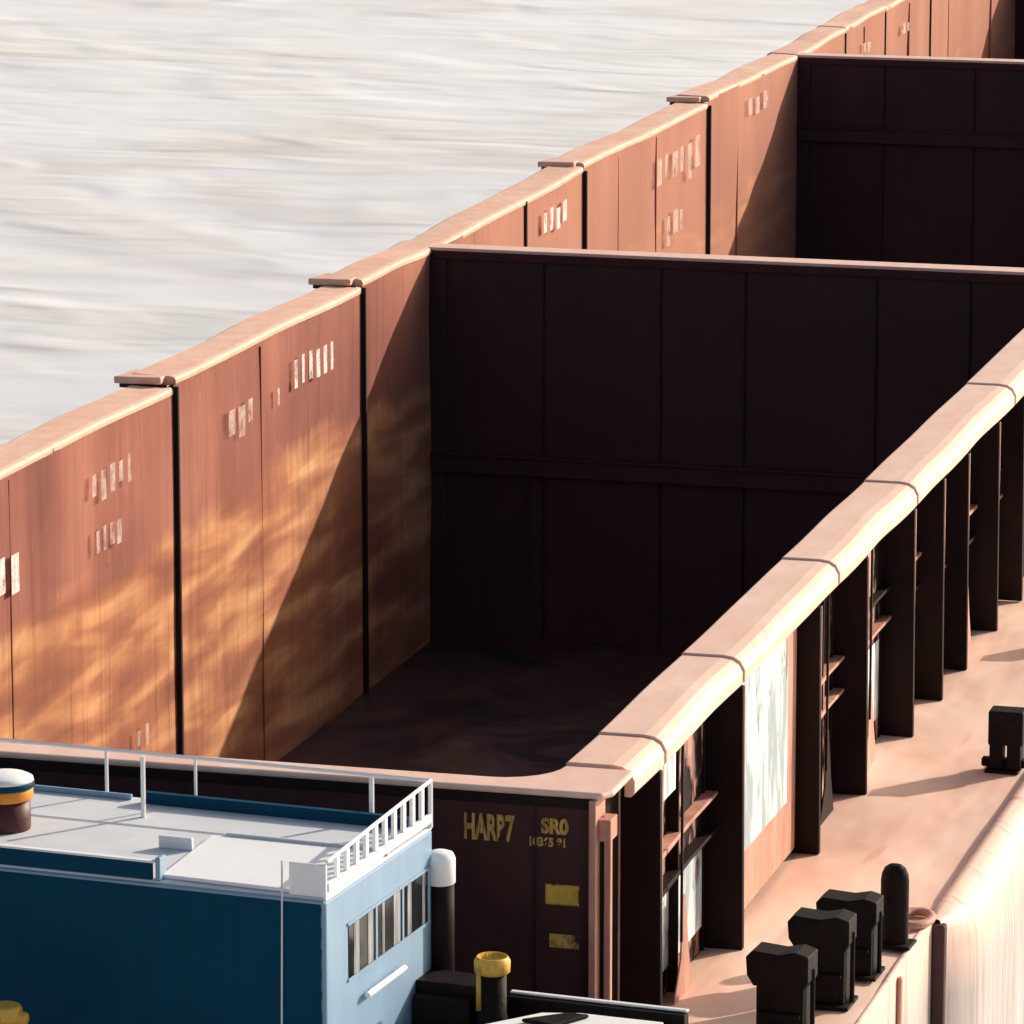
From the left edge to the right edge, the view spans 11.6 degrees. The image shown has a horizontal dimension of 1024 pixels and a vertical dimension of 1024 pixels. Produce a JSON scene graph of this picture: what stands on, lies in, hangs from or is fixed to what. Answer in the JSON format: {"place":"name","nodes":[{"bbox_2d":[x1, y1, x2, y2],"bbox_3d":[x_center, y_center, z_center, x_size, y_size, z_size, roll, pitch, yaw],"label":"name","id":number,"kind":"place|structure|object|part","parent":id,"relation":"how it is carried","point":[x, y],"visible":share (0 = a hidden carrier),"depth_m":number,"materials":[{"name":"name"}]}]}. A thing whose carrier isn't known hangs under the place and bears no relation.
{"place":"outdoors","nodes":[
{"label":"outdoors","id":0,"kind":"place"},
{"bbox_2d":[0,0,939,1017],"bbox_3d":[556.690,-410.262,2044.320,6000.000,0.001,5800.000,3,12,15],"label":"river water","id":1,"kind":"structure","parent":0,"point":[178,176],"depth_m":112.49,"materials":[{"name":"grey liquid"}]},
{"bbox_2d":[0,738,688,1023],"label":"push boat","id":2,"kind":"object","parent":1,"relation":"on","point":[151,907],"visible":1,"depth_m":34.21,"materials":[{"name":"blue paint"}]},
{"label":"side windows","id":3,"kind":"part","parent":2,"relation":"part of","materials":[{"name":"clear glass"}]},
{"bbox_2d":[854,922,946,1023],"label":"bow hull side","id":4,"kind":"object","parent":1,"relation":"in","point":[911,989],"visible":1,"depth_m":40.96,"materials":[{"name":"metal"}]},
{"bbox_2d":[0,757,621,1000],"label":"end wall","id":5,"kind":"structure","parent":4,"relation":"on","point":[500,905],"depth_m":36.40,"materials":[{"name":"brown metal"}]},
{"bbox_2d":[0,742,633,799],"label":"end coaming lip","id":6,"kind":"object","parent":5,"relation":"on","point":[583,783],"visible":1,"depth_m":36.58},
{"bbox_2d":[464,813,513,842],"bbox_3d":[-0.163,2.266,36.319,0.376,0.204,0.004,3,12,15],"label":"end wall lettering","id":7,"kind":"object","parent":5,"relation":"attached to","point":[490,827],"visible":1,"depth_m":36.32},
{"bbox_2d":[529,837,564,847],"bbox_3d":[0.253,2.363,36.222,0.265,0.072,0.004,3,12,15],"label":"end wall lettering","id":8,"kind":"object","parent":5,"relation":"attached to","point":[545,839],"visible":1,"depth_m":36.22,"materials":[{"name":"yellow paint"}]},
{"bbox_2d":[541,818,568,834],"bbox_3d":[0.307,2.248,36.183,0.202,0.119,0.004,3,12,15],"label":"end wall lettering","id":9,"kind":"object","parent":5,"relation":"attached to","point":[555,825],"visible":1,"depth_m":36.18,"materials":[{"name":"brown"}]},
{"bbox_2d":[545,884,578,948],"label":"end wall yellow marks","id":10,"kind":"object","parent":5,"relation":"attached to","point":[557,894],"visible":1,"depth_m":36.28},
{"bbox_2d":[934,779,1023,1023],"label":"starboard hull side","id":11,"kind":"object","parent":1,"relation":"in","point":[979,910],"visible":1,"depth_m":42.77,"materials":[{"name":"beige metal"}]},
{"bbox_2d":[276,641,679,776],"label":"hold floor","id":12,"kind":"structure","parent":0,"point":[460,708],"depth_m":58.36,"materials":[{"name":"brown metal"}]},
{"bbox_2d":[8,0,991,760],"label":"plate joint rib","id":13,"kind":"object","parent":12,"relation":"on","point":[364,518],"visible":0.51,"depth_m":58.60,"materials":[{"name":"brown metal"}]},
{"bbox_2d":[0,0,904,479],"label":"coaming lip","id":14,"kind":"object","parent":13,"relation":"on","point":[40,442],"visible":1,"depth_m":59.27,"materials":[{"name":"brown metal"}]},
{"bbox_2d":[0,0,1015,761],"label":"hold side plating","id":15,"kind":"object","parent":12,"relation":"on","point":[88,612],"visible":0.45,"depth_m":56.22,"materials":[{"name":"brown metal"}]},
{"bbox_2d":[0,150,688,595],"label":"worn wall marks","id":16,"kind":"object","parent":15,"relation":"attached to","point":[14,570],"visible":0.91,"depth_m":56.21,"materials":[{"name":"beige paint"}]},
{"bbox_2d":[428,243,1023,657],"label":"cross bulkhead","id":17,"kind":"object","parent":12,"relation":"on","point":[660,454],"visible":0.69,"depth_m":60.77,"materials":[{"name":"metal"}]},
{"bbox_2d":[795,53,1023,267],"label":"cross bulkhead","id":18,"kind":"object","parent":12,"relation":"on","point":[910,159],"visible":0.61,"depth_m":80.63,"materials":[{"name":"metal"}]},
{"bbox_2d":[1014,0,1023,58],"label":"cross bulkhead","id":19,"kind":"object","parent":12,"relation":"on","point":[1019,29],"visible":0.15,"depth_m":100.33,"materials":[{"name":"metal"}]},
{"bbox_2d":[662,541,879,995],"bbox_3d":[11.505,-3.839,76.482,0.180,4.770,84.000,3,12,15],"label":"starboard hold plating","id":20,"kind":"object","parent":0,"point":[688,792],"visible":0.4,"depth_m":40.24,"materials":[{"name":"metal"}]},
{"bbox_2d":[663,577,1023,1023],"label":"side deck","id":21,"kind":"structure","parent":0,"point":[926,809],"depth_m":44.37,"materials":[{"name":"pink paint"}]},
{"bbox_2d":[746,942,817,1023],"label":"mooring bollard","id":22,"kind":"object","parent":21,"relation":"on","point":[782,978],"visible":1,"depth_m":37.94,"materials":[{"name":"black metal"}]},
{"bbox_2d":[618,396,1023,1005],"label":"frame posts","id":23,"kind":"object","parent":21,"relation":"on","point":[951,558],"visible":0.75,"depth_m":45.09,"materials":[{"name":"metal"}]},
{"bbox_2d":[660,551,879,992],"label":"painted bay plates","id":24,"kind":"object","parent":23,"relation":"attached to","point":[770,755],"visible":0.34,"depth_m":42.03,"materials":[{"name":"white paint"}]},
{"bbox_2d":[566,328,1023,796],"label":"starboard coaming","id":25,"kind":"object","parent":23,"relation":"on","point":[648,731],"visible":0.98,"depth_m":42.77,"materials":[{"name":"pink paint"}]},
{"bbox_2d":[788,907,857,1011],"bbox_3d":[2.394,3.441,39.114,0.529,0.733,0.360,4,12,17],"label":"mooring bollard","id":26,"kind":"object","parent":21,"relation":"on","point":[830,936],"visible":0.73,"depth_m":38.99,"materials":[{"name":"black metal"}]},
{"bbox_2d":[816,889,884,981],"bbox_3d":[2.660,3.322,39.883,0.529,0.653,0.360,4,12,17],"label":"mooring bollard","id":27,"kind":"object","parent":21,"relation":"on","point":[867,907],"visible":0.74,"depth_m":39.76,"materials":[{"name":"black metal"}]},
{"bbox_2d":[881,863,916,950],"bbox_3d":[3.074,3.152,40.632,0.322,0.680,0.276,4,12,18],"label":"mooring bollard","id":28,"kind":"object","parent":21,"relation":"on","point":[895,893],"visible":0.84,"depth_m":40.56,"materials":[{"name":"black metal"}]},
{"bbox_2d":[908,907,935,929],"bbox_3d":[3.298,3.321,41.346,0.330,0.067,0.528,3,12,15],"label":"ring","id":29,"kind":"object","parent":21,"relation":"on","point":[930,919],"visible":0.7,"depth_m":41.28,"materials":[{"name":"metal"}]},
{"bbox_2d":[981,705,1023,774],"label":"deck chock","id":30,"kind":"object","parent":21,"relation":"on","point":[1005,726],"visible":1,"depth_m":45.99,"materials":[{"name":"black metal"}]}
]}

